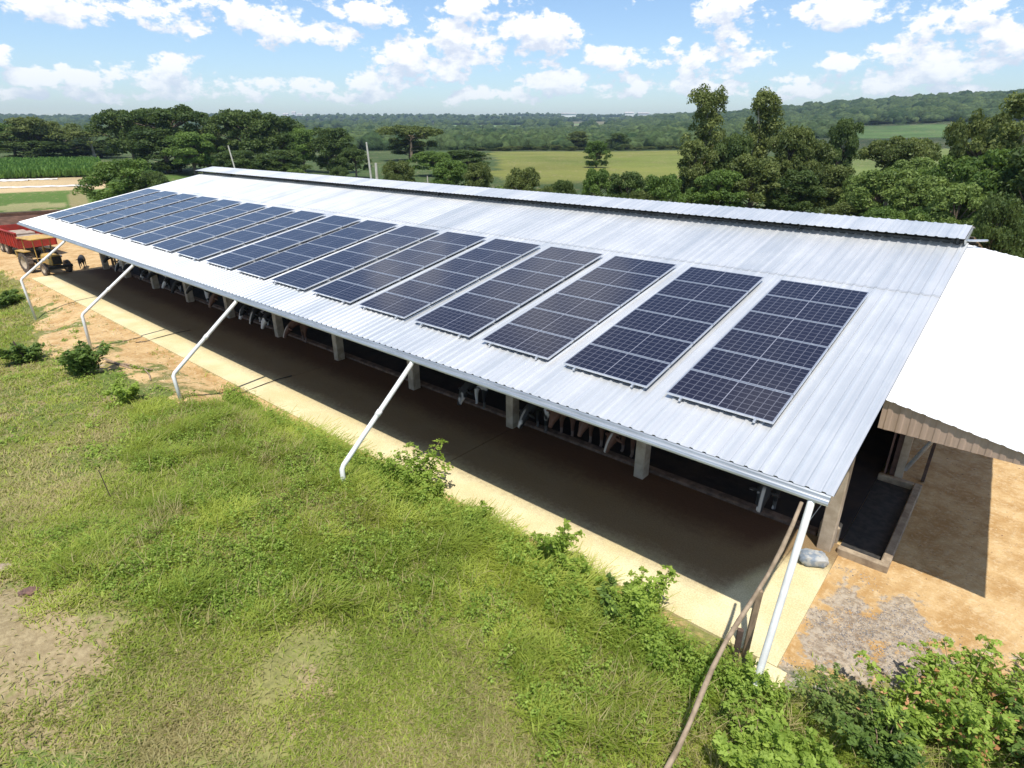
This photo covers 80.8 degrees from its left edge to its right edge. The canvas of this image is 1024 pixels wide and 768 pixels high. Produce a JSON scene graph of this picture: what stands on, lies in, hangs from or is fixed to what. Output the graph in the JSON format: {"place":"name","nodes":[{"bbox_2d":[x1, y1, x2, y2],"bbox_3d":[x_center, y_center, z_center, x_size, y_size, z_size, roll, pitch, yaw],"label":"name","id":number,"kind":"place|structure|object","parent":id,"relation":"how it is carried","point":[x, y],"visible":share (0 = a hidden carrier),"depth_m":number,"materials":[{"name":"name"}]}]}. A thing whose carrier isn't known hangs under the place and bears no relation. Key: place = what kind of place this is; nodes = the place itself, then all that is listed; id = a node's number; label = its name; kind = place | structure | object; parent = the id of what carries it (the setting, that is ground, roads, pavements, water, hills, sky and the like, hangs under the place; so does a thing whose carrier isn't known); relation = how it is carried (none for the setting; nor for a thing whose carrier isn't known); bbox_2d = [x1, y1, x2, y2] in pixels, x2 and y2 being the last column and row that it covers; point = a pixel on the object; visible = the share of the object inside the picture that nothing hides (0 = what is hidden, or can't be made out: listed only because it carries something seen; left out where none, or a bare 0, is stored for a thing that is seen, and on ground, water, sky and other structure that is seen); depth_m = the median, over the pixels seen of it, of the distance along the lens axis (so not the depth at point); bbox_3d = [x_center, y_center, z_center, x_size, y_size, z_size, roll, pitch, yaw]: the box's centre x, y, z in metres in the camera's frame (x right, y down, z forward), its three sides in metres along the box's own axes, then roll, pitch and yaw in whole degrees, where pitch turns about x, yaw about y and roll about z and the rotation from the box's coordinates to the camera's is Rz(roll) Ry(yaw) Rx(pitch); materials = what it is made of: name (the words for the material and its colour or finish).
{"place":"outdoors","nodes":[
{"label":"outdoors","id":0,"kind":"place"},
{"bbox_2d":[31,268,838,689],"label":"concrete path","id":1,"kind":"structure","parent":0,"point":[717,554],"depth_m":16.72,"materials":[{"name":"concrete"}]},
{"bbox_2d":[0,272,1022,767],"bbox_3d":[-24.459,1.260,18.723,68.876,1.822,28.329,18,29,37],"label":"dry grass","id":2,"kind":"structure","parent":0,"point":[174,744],"depth_m":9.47,"materials":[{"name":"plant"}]},
{"bbox_2d":[0,115,1023,767],"bbox_3d":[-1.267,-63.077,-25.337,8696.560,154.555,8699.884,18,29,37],"label":"ground","id":3,"kind":"structure","parent":0,"point":[934,599],"depth_m":12.54,"materials":[{"name":"beige soil"}]},
{"bbox_2d":[0,342,44,363],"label":"shrub","id":4,"kind":"object","parent":3,"relation":"on","point":[33,351],"visible":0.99,"depth_m":24.19,"materials":[{"name":"green plant"}]},
{"bbox_2d":[0,224,57,253],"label":"farm trailer","id":5,"kind":"object","parent":3,"relation":"on","point":[9,234],"visible":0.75,"depth_m":45.77,"materials":[{"name":"red paint"}]},
{"bbox_2d":[0,139,72,157],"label":"broadleaf tree","id":6,"kind":"object","parent":3,"relation":"on","point":[44,148],"visible":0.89,"depth_m":163.59,"materials":[{"name":"green plant"}]},
{"bbox_2d":[0,116,73,154],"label":"broadleaf tree","id":7,"kind":"object","parent":3,"relation":"on","point":[20,127],"visible":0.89,"depth_m":164.48,"materials":[{"name":"green plant"}]},
{"bbox_2d":[15,234,72,275],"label":"tractor","id":8,"kind":"object","parent":3,"relation":"on","point":[27,261],"visible":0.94,"depth_m":40.03,"materials":[{"name":"metal"}]},
{"bbox_2d":[0,156,100,178],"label":"corn field","id":9,"kind":"structure","parent":3,"relation":"on","point":[25,167],"depth_m":120.35,"materials":[{"name":"green plant"}]},
{"bbox_2d":[54,340,113,375],"bbox_3d":[-16.050,-0.944,22.712,1.930,1.222,1.816,18,29,37],"label":"shrub","id":10,"kind":"object","parent":3,"relation":"on","point":[83,362],"visible":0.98,"depth_m":22.45,"materials":[{"name":"green plant"}]},
{"bbox_2d":[83,108,154,167],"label":"broadleaf tree","id":11,"kind":"object","parent":3,"relation":"on","point":[109,117],"visible":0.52,"depth_m":133.61,"materials":[{"name":"green plant"}]},
{"bbox_2d":[72,158,167,201],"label":"broadleaf tree","id":12,"kind":"object","parent":3,"relation":"on","point":[120,182],"visible":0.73,"depth_m":72.97,"materials":[{"name":"green plant"}]},
{"bbox_2d":[0,304,272,470],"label":"scattered weeds","id":13,"kind":"object","parent":3,"relation":"on","point":[98,445],"visible":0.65,"depth_m":20.45,"materials":[{"name":"green plant"}]},
{"bbox_2d":[124,127,194,172],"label":"broadleaf tree","id":14,"kind":"object","parent":3,"relation":"on","point":[154,140],"visible":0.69,"depth_m":127.26,"materials":[{"name":"green plant"}]},
{"bbox_2d":[118,104,216,170],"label":"umbrella tree","id":15,"kind":"object","parent":3,"relation":"on","point":[163,118],"visible":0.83,"depth_m":130.72,"materials":[{"name":"green plant"}]},
{"bbox_2d":[11,502,366,630],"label":"leafy weeds","id":16,"kind":"object","parent":3,"relation":"on","point":[157,575],"visible":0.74,"depth_m":11.75,"materials":[{"name":"green plant"}]},
{"bbox_2d":[160,131,223,174],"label":"broadleaf tree","id":17,"kind":"object","parent":3,"relation":"on","point":[200,152],"visible":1,"depth_m":122.78,"materials":[{"name":"green plant"}]},
{"bbox_2d":[210,150,261,174],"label":"broadleaf tree","id":18,"kind":"object","parent":3,"relation":"on","point":[242,159],"visible":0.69,"depth_m":108.56,"materials":[{"name":"green plant"}]},
{"bbox_2d":[203,108,282,155],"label":"broadleaf tree","id":19,"kind":"object","parent":3,"relation":"on","point":[249,130],"visible":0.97,"depth_m":131.87,"materials":[{"name":"green plant"}]},
{"bbox_2d":[253,112,304,165],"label":"broadleaf tree","id":20,"kind":"object","parent":3,"relation":"on","point":[284,125],"visible":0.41,"depth_m":135.43,"materials":[{"name":"green plant"}]},
{"bbox_2d":[253,149,311,171],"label":"broadleaf tree","id":21,"kind":"object","parent":3,"relation":"on","point":[281,163],"visible":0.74,"depth_m":114.80,"materials":[{"name":"green plant"}]},
{"bbox_2d":[283,127,315,171],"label":"broadleaf tree","id":22,"kind":"object","parent":3,"relation":"on","point":[301,135],"visible":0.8,"depth_m":134.98,"materials":[{"name":"green plant"}]},
{"bbox_2d":[305,126,357,170],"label":"broadleaf tree","id":23,"kind":"object","parent":3,"relation":"on","point":[327,159],"visible":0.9,"depth_m":132.38,"materials":[{"name":"green plant"}]},
{"bbox_2d":[338,148,371,177],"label":"broadleaf tree","id":24,"kind":"object","parent":3,"relation":"on","point":[354,155],"visible":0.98,"depth_m":118.88,"materials":[{"name":"green plant"}]},
{"bbox_2d":[382,160,416,181],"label":"broadleaf tree","id":25,"kind":"object","parent":3,"relation":"on","point":[402,168],"visible":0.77,"depth_m":79.20,"materials":[{"name":"green plant"}]},
{"bbox_2d":[375,125,443,159],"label":"umbrella tree","id":26,"kind":"object","parent":3,"relation":"on","point":[406,133],"visible":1,"depth_m":183.87,"materials":[{"name":"green plant"}]},
{"bbox_2d":[377,438,453,485],"bbox_3d":[-2.469,2.251,15.484,1.856,1.431,1.786,18,29,37],"label":"shrub","id":27,"kind":"object","parent":3,"relation":"on","point":[417,468],"visible":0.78,"depth_m":15.43,"materials":[{"name":"green plant"}]},
{"bbox_2d":[406,151,452,173],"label":"broadleaf tree","id":28,"kind":"object","parent":3,"relation":"on","point":[425,157],"visible":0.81,"depth_m":123.33,"materials":[{"name":"green plant"}]},
{"bbox_2d":[431,159,468,185],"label":"broadleaf tree","id":29,"kind":"object","parent":3,"relation":"on","point":[447,176],"visible":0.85,"depth_m":78.53,"materials":[{"name":"green plant"}]},
{"bbox_2d":[463,161,493,187],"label":"broadleaf tree","id":30,"kind":"object","parent":3,"relation":"on","point":[474,177],"visible":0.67,"depth_m":73.91,"materials":[{"name":"green plant"}]},
{"bbox_2d":[17,166,987,701],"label":"cattle barn","id":31,"kind":"structure","parent":3,"relation":"on","point":[807,444],"depth_m":17.09,"materials":[{"name":"metal"}]},
{"bbox_2d":[46,188,160,218],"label":"solar array","id":32,"kind":"object","parent":31,"relation":"on","point":[80,209],"visible":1,"depth_m":38.44,"materials":[{"name":"glass"}]},
{"bbox_2d":[59,191,178,223],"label":"solar array","id":33,"kind":"object","parent":31,"relation":"on","point":[110,208],"visible":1,"depth_m":36.81,"materials":[{"name":"glass"}]},
{"bbox_2d":[74,193,197,227],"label":"solar array","id":34,"kind":"object","parent":31,"relation":"on","point":[129,211],"visible":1,"depth_m":35.17,"materials":[{"name":"glass"}]},
{"bbox_2d":[90,196,218,232],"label":"solar array","id":35,"kind":"object","parent":31,"relation":"on","point":[134,219],"visible":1,"depth_m":33.55,"materials":[{"name":"glass"}]},
{"bbox_2d":[108,199,241,238],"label":"solar array","id":36,"kind":"object","parent":31,"relation":"on","point":[167,220],"visible":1,"depth_m":31.91,"materials":[{"name":"glass"}]},
{"bbox_2d":[129,203,266,244],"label":"solar array","id":37,"kind":"object","parent":31,"relation":"on","point":[177,229],"visible":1,"depth_m":30.27,"materials":[{"name":"glass"}]},
{"bbox_2d":[151,206,294,251],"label":"solar array","id":38,"kind":"object","parent":31,"relation":"on","point":[185,240],"visible":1,"depth_m":28.64,"materials":[{"name":"glass"}]},
{"bbox_2d":[176,210,325,259],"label":"solar array","id":39,"kind":"object","parent":31,"relation":"on","point":[209,248],"visible":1,"depth_m":27.00,"materials":[{"name":"glass"}]},
{"bbox_2d":[205,215,360,268],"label":"solar array","id":40,"kind":"object","parent":31,"relation":"on","point":[250,253],"visible":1,"depth_m":25.33,"materials":[{"name":"glass"}]},
{"bbox_2d":[236,220,397,278],"bbox_3d":[-7.628,-5.484,24.121,2.110,0.121,6.470,18,40,37],"label":"solar array","id":41,"kind":"object","parent":31,"relation":"on","point":[270,266],"visible":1,"depth_m":23.79,"materials":[{"name":"glass"}]},
{"bbox_2d":[271,225,439,289],"bbox_3d":[-5.691,-4.842,22.595,2.110,0.121,6.470,18,40,37],"label":"solar array","id":42,"kind":"object","parent":31,"relation":"on","point":[327,268],"visible":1,"depth_m":22.26,"materials":[{"name":"glass"}]},
{"bbox_2d":[311,231,486,302],"bbox_3d":[-3.754,-4.199,21.070,2.110,0.121,6.470,18,40,37],"label":"solar array","id":43,"kind":"object","parent":31,"relation":"on","point":[359,284],"visible":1,"depth_m":20.72,"materials":[{"name":"glass"}]},
{"bbox_2d":[358,238,540,318],"bbox_3d":[-1.817,-3.557,19.544,2.110,0.121,6.470,18,40,37],"label":"solar array","id":44,"kind":"object","parent":31,"relation":"on","point":[406,299],"visible":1,"depth_m":19.17,"materials":[{"name":"glass"}]},
{"bbox_2d":[414,246,603,336],"bbox_3d":[0.120,-2.914,18.018,2.110,0.121,6.470,18,40,37],"label":"solar array","id":45,"kind":"object","parent":31,"relation":"on","point":[471,312],"visible":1,"depth_m":17.63,"materials":[{"name":"glass"}]},
{"bbox_2d":[481,256,676,359],"bbox_3d":[2.057,-2.272,16.492,2.110,0.121,6.470,18,40,37],"label":"solar array","id":46,"kind":"object","parent":31,"relation":"on","point":[548,328],"visible":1,"depth_m":16.08,"materials":[{"name":"glass"}]},
{"bbox_2d":[564,267,763,387],"bbox_3d":[3.994,-1.630,14.966,2.110,0.121,6.470,18,40,37],"label":"solar array","id":47,"kind":"object","parent":31,"relation":"on","point":[647,343],"visible":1,"depth_m":14.52,"materials":[{"name":"glass"}]},
{"bbox_2d":[666,280,868,423],"bbox_3d":[5.931,-0.987,13.441,2.110,0.121,6.470,18,40,37],"label":"solar array","id":48,"kind":"object","parent":31,"relation":"on","point":[761,358],"visible":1,"depth_m":12.95,"materials":[{"name":"glass"}]},
{"bbox_2d":[114,266,894,539],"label":"barn floor","id":49,"kind":"structure","parent":3,"relation":"on","point":[872,455],"depth_m":17.59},
{"bbox_2d":[0,270,1011,767],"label":"short grass","id":50,"kind":"structure","parent":3,"relation":"on","point":[328,706],"depth_m":10.19,"materials":[{"name":"green plant"}]},
{"bbox_2d":[220,382,794,726],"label":"edge weeds","id":51,"kind":"object","parent":3,"relation":"on","point":[658,652],"visible":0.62,"depth_m":11.21,"materials":[{"name":"green plant"}]},
{"bbox_2d":[0,89,1023,150],"bbox_3d":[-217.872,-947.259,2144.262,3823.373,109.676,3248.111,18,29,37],"label":"woodland","id":52,"kind":"object","parent":3,"relation":"on","point":[819,118],"visible":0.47,"depth_m":707.50,"materials":[{"name":"green plant"}]},
{"bbox_2d":[10,393,1023,767],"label":"tall grass","id":53,"kind":"structure","parent":3,"relation":"on","point":[464,541],"depth_m":11.70,"materials":[{"name":"green plant"}]},
{"bbox_2d":[19,278,1023,667],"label":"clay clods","id":54,"kind":"object","parent":3,"relation":"on","point":[257,410],"visible":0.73,"depth_m":21.65,"materials":[{"name":"soil"}]},
{"bbox_2d":[503,167,540,190],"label":"broadleaf tree","id":55,"kind":"object","parent":3,"relation":"on","point":[517,178],"visible":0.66,"depth_m":63.52,"materials":[{"name":"green plant"}]},
{"bbox_2d":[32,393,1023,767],"bbox_3d":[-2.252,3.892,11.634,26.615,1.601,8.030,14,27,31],"label":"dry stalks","id":56,"kind":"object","parent":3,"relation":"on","point":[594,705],"visible":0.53,"depth_m":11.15,"materials":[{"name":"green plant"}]},
{"bbox_2d":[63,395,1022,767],"bbox_3d":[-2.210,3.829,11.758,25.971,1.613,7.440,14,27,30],"label":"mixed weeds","id":57,"kind":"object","parent":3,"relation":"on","point":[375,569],"visible":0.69,"depth_m":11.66,"materials":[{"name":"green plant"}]},
{"bbox_2d":[528,518,585,564],"bbox_3d":[0.904,3.479,12.955,1.299,1.230,0.987,-12,26,-26],"label":"shrub","id":58,"kind":"object","parent":3,"relation":"on","point":[558,541],"visible":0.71,"depth_m":12.74,"materials":[{"name":"green plant"}]},
{"bbox_2d":[555,552,604,584],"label":"shrub","id":59,"kind":"object","parent":3,"relation":"on","point":[577,560],"visible":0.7,"depth_m":12.26,"materials":[{"name":"green plant"}]},
{"bbox_2d":[581,168,612,196],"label":"broadleaf tree","id":60,"kind":"object","parent":3,"relation":"on","point":[596,181],"visible":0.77,"depth_m":62.04,"materials":[{"name":"green plant"}]},
{"bbox_2d":[583,140,612,167],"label":"broadleaf tree","id":61,"kind":"object","parent":3,"relation":"on","point":[595,149],"visible":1,"depth_m":151.60,"materials":[{"name":"green plant"}]},
{"bbox_2d":[595,572,634,616],"bbox_3d":[1.997,4.247,11.568,0.807,0.757,1.210,0,23,0],"label":"shrub","id":62,"kind":"object","parent":3,"relation":"on","point":[604,594],"visible":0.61,"depth_m":11.63,"materials":[{"name":"green plant"}]},
{"bbox_2d":[596,171,645,198],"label":"broadleaf tree","id":63,"kind":"object","parent":3,"relation":"on","point":[619,187],"visible":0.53,"depth_m":56.14,"materials":[{"name":"green plant"}]},
{"bbox_2d":[605,565,679,623],"bbox_3d":[2.480,4.055,11.563,1.317,1.213,1.076,-18,29,-36],"label":"shrub","id":64,"kind":"object","parent":3,"relation":"on","point":[637,590],"visible":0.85,"depth_m":11.41,"materials":[{"name":"green plant"}]},
{"bbox_2d":[635,173,687,202],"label":"broadleaf tree","id":65,"kind":"object","parent":3,"relation":"on","point":[664,188],"visible":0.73,"depth_m":53.07,"materials":[{"name":"green plant"}]},
{"bbox_2d":[677,138,718,203],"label":"broadleaf tree","id":66,"kind":"object","parent":3,"relation":"on","point":[693,150],"visible":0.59,"depth_m":62.28,"materials":[{"name":"green plant"}]},
{"bbox_2d":[680,83,728,202],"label":"eucalyptus tree","id":67,"kind":"object","parent":3,"relation":"on","point":[708,115],"visible":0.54,"depth_m":64.23,"materials":[{"name":"green plant"}]},
{"bbox_2d":[684,168,748,206],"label":"broadleaf tree","id":68,"kind":"object","parent":3,"relation":"on","point":[718,188],"visible":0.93,"depth_m":58.70,"materials":[{"name":"green plant"}]},
{"bbox_2d":[706,132,753,198],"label":"broadleaf tree","id":69,"kind":"object","parent":3,"relation":"on","point":[732,147],"visible":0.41,"depth_m":62.66,"materials":[{"name":"green plant"}]},
{"bbox_2d":[664,501,802,767],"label":"wooden pole","id":70,"kind":"object","parent":3,"relation":"on","point":[695,708],"visible":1,"depth_m":8.99,"materials":[{"name":"brown wood"}]},
{"bbox_2d":[725,650,776,696],"bbox_3d":[3.946,4.911,9.970,0.762,0.852,0.611,18,29,37],"label":"shrub","id":71,"kind":"object","parent":3,"relation":"on","point":[762,680],"visible":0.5,"depth_m":9.84,"materials":[{"name":"green plant"}]},
{"bbox_2d":[723,153,780,208],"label":"broadleaf tree","id":72,"kind":"object","parent":3,"relation":"on","point":[749,168],"visible":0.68,"depth_m":58.92,"materials":[{"name":"green plant"}]},
{"bbox_2d":[742,86,785,205],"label":"eucalyptus tree","id":73,"kind":"object","parent":3,"relation":"on","point":[763,111],"visible":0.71,"depth_m":66.05,"materials":[{"name":"green plant"}]},
{"bbox_2d":[711,691,817,767],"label":"shrub","id":74,"kind":"object","parent":3,"relation":"on","point":[756,749],"visible":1,"depth_m":8.64,"materials":[{"name":"green plant"}]},
{"bbox_2d":[757,123,818,210],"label":"broadleaf tree","id":75,"kind":"object","parent":3,"relation":"on","point":[791,147],"visible":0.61,"depth_m":62.22,"materials":[{"name":"green plant"}]},
{"bbox_2d":[764,168,827,212],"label":"broadleaf tree","id":76,"kind":"object","parent":3,"relation":"on","point":[793,201],"visible":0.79,"depth_m":58.34,"materials":[{"name":"green plant"}]},
{"bbox_2d":[772,714,842,767],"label":"shrub","id":77,"kind":"object","parent":3,"relation":"on","point":[823,754],"visible":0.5,"depth_m":8.81,"materials":[{"name":"green plant"}]},
{"bbox_2d":[786,136,838,212],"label":"broadleaf tree","id":78,"kind":"object","parent":3,"relation":"on","point":[822,156],"visible":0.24,"depth_m":64.84,"materials":[{"name":"green plant"}]},
{"bbox_2d":[809,163,855,213],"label":"broadleaf tree","id":79,"kind":"object","parent":3,"relation":"on","point":[835,176],"visible":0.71,"depth_m":60.16,"materials":[{"name":"green plant"}]},
{"bbox_2d":[791,662,891,733],"bbox_3d":[5.159,5.126,9.567,1.167,0.891,1.204,-7,24,-16],"label":"shrub","id":80,"kind":"object","parent":3,"relation":"on","point":[830,707],"visible":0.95,"depth_m":9.52,"materials":[{"name":"green plant"}]},
{"bbox_2d":[825,118,864,174],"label":"broadleaf tree","id":81,"kind":"object","parent":3,"relation":"on","point":[849,129],"visible":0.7,"depth_m":79.84,"materials":[{"name":"green plant"}]},
{"bbox_2d":[836,472,921,573],"bbox_3d":[9.082,3.274,14.752,1.020,0.230,4.290,18,29,37],"label":"concrete trough","id":82,"kind":"object","parent":3,"relation":"on","point":[873,536],"visible":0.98,"depth_m":14.54,"materials":[{"name":"concrete"}]},
{"bbox_2d":[836,690,929,767],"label":"shrub","id":83,"kind":"object","parent":3,"relation":"on","point":[886,752],"visible":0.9,"depth_m":8.92,"materials":[{"name":"green plant"}]},
{"bbox_2d":[844,167,921,216],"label":"broadleaf tree","id":84,"kind":"object","parent":3,"relation":"on","point":[865,186],"visible":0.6,"depth_m":49.56,"materials":[{"name":"green plant"}]},
{"bbox_2d":[782,564,1003,734],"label":"gravel","id":85,"kind":"structure","parent":3,"relation":"on","point":[887,647],"depth_m":11.40,"materials":[{"name":"grey gravel"}]},
{"bbox_2d":[856,135,941,207],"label":"umbrella tree","id":86,"kind":"object","parent":3,"relation":"on","point":[896,148],"visible":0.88,"depth_m":65.58,"materials":[{"name":"green plant"}]},
{"bbox_2d":[853,650,964,755],"bbox_3d":[6.042,5.107,9.386,1.638,1.089,1.606,18,29,37],"label":"shrub","id":87,"kind":"object","parent":3,"relation":"on","point":[920,697],"visible":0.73,"depth_m":9.36,"materials":[{"name":"green plant"}]},
{"bbox_2d":[880,174,953,220],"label":"broadleaf tree","id":88,"kind":"object","parent":3,"relation":"on","point":[900,192],"visible":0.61,"depth_m":47.32,"materials":[{"name":"green plant"}]},
{"bbox_2d":[916,154,980,209],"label":"broadleaf tree","id":89,"kind":"object","parent":3,"relation":"on","point":[946,163],"visible":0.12,"depth_m":49.17,"materials":[{"name":"green plant"}]},
{"bbox_2d":[877,245,1023,478],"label":"lean to shed","id":90,"kind":"object","parent":3,"relation":"on","point":[959,383],"visible":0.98,"depth_m":12.32,"materials":[{"name":"metal"}]},
{"bbox_2d":[914,182,996,227],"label":"broadleaf tree","id":91,"kind":"object","parent":3,"relation":"on","point":[955,195],"visible":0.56,"depth_m":40.35,"materials":[{"name":"green plant"}]},
{"bbox_2d":[897,635,1023,733],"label":"shrub","id":92,"kind":"object","parent":3,"relation":"on","point":[964,679],"visible":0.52,"depth_m":9.60,"materials":[{"name":"green plant"}]},
{"bbox_2d":[907,670,1023,767],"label":"shrub","id":93,"kind":"object","parent":3,"relation":"on","point":[971,748],"visible":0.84,"depth_m":8.92,"materials":[{"name":"green plant"}]},
{"bbox_2d":[941,108,1015,171],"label":"broadleaf tree","id":94,"kind":"object","parent":3,"relation":"on","point":[958,135],"visible":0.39,"depth_m":48.73,"materials":[{"name":"green plant"}]},
{"bbox_2d":[949,147,1022,217],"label":"broadleaf tree","id":95,"kind":"object","parent":3,"relation":"on","point":[968,172],"visible":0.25,"depth_m":41.38,"materials":[{"name":"green plant"}]},
{"bbox_2d":[961,634,1023,736],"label":"shrub","id":96,"kind":"object","parent":3,"relation":"on","point":[997,678],"visible":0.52,"depth_m":9.68,"materials":[{"name":"green plant"}]},
{"bbox_2d":[966,91,1023,169],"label":"eucalyptus tree","id":97,"kind":"object","parent":3,"relation":"on","point":[1014,106],"visible":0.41,"depth_m":45.04,"materials":[{"name":"green plant"}]},
{"bbox_2d":[968,191,1023,257],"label":"broadleaf tree","id":98,"kind":"object","parent":3,"relation":"on","point":[1005,211],"visible":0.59,"depth_m":34.70,"materials":[{"name":"green plant"}]},
{"bbox_2d":[977,696,1023,767],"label":"shrub","id":99,"kind":"object","parent":3,"relation":"on","point":[1018,745],"visible":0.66,"depth_m":8.84,"materials":[{"name":"green plant"}]},
{"bbox_2d":[982,145,1023,257],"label":"broadleaf tree","id":100,"kind":"object","parent":3,"relation":"on","point":[1016,159],"visible":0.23,"depth_m":39.50,"materials":[{"name":"green plant"}]},
{"bbox_2d":[0,0,1023,115],"label":"sky","id":101,"kind":"structure","parent":0,"point":[69,57],"materials":[{"name":"blue"}]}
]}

